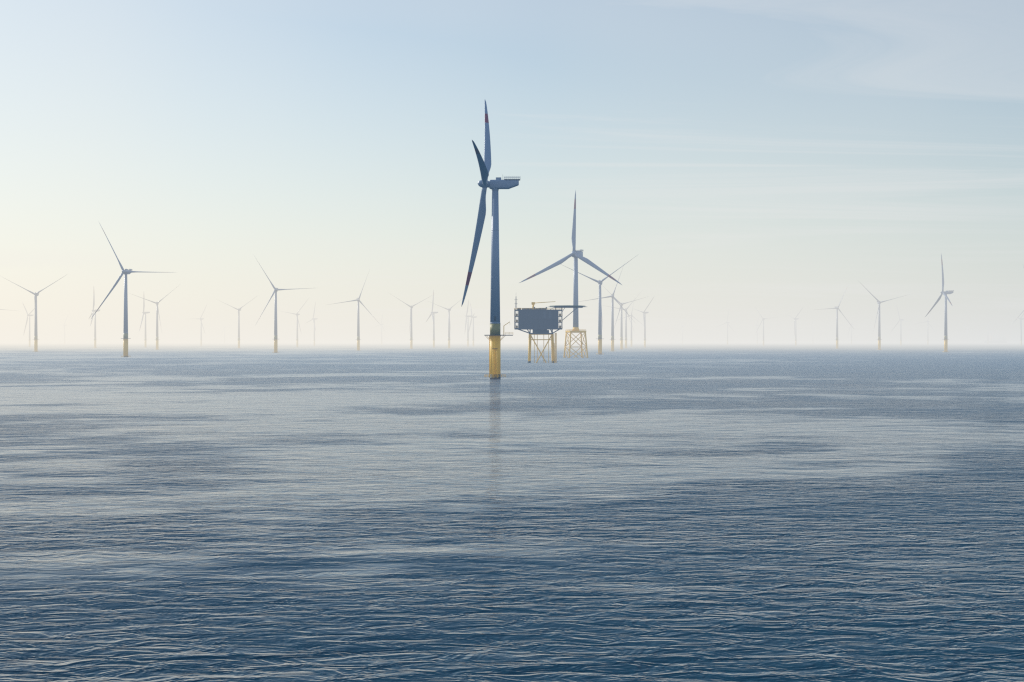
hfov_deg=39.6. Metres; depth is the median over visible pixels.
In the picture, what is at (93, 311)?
turbine
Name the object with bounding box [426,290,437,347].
turbine
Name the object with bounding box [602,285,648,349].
turbine
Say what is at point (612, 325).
turbine
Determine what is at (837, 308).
turbine
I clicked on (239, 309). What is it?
turbine
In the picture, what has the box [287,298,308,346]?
turbine
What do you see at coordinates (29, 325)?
turbine
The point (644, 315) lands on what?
turbine
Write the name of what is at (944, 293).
turbine
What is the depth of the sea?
136.80 m
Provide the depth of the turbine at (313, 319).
4520.73 m
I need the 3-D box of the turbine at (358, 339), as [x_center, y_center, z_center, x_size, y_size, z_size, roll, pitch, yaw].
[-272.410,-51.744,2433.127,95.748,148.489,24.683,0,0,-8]
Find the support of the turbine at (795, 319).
on the sea
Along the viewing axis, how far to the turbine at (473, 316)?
4180.09 m
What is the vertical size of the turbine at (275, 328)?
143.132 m
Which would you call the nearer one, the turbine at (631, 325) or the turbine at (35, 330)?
the turbine at (35, 330)
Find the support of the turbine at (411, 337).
on the sea
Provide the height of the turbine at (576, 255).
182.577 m
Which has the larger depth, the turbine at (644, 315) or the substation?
the turbine at (644, 315)
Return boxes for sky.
[0,0,1023,340]
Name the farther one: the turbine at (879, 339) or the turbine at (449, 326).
the turbine at (449, 326)
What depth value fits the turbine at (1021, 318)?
4520.71 m
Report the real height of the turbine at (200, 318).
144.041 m
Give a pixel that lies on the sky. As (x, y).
(774, 158)
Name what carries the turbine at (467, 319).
in the sea
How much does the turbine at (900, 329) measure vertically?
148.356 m
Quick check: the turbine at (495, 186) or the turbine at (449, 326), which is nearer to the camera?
the turbine at (495, 186)
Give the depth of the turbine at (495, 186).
636.58 m
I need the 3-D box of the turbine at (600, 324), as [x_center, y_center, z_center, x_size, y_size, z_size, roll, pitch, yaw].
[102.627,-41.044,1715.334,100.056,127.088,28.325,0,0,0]
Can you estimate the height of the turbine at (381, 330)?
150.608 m
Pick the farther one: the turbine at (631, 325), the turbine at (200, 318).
the turbine at (200, 318)
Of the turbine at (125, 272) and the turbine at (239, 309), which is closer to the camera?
the turbine at (125, 272)
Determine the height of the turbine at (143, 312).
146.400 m
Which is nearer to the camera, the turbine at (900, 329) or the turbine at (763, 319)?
the turbine at (763, 319)
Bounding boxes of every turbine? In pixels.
[10,275,65,351]
[22,302,34,346]
[89,294,99,347]
[92,228,141,356]
[132,287,176,349]
[139,299,149,347]
[199,305,206,345]
[225,296,256,347]
[256,259,307,352]
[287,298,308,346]
[308,302,317,345]
[328,272,378,350]
[376,315,384,344]
[394,296,428,348]
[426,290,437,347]
[433,298,462,347]
[461,100,519,377]
[465,300,470,346]
[469,304,476,346]
[520,191,621,357]
[565,256,635,354]
[580,268,632,350]
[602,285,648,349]
[608,292,640,347]
[619,297,642,346]
[630,297,653,347]
[715,312,732,344]
[757,310,775,345]
[785,309,801,345]
[817,286,853,348]
[845,316,857,344]
[866,289,905,349]
[890,308,907,345]
[916,310,935,345]
[925,255,953,351]
[1016,314,1023,345]
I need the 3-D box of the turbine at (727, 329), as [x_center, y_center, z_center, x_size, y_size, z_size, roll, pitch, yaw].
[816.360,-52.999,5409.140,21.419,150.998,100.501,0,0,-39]
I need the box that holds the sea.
[0,341,1023,681]
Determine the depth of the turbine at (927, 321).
5152.60 m
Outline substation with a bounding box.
[514,299,585,362]
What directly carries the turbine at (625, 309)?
on the sea
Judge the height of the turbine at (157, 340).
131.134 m
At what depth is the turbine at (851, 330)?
5988.08 m

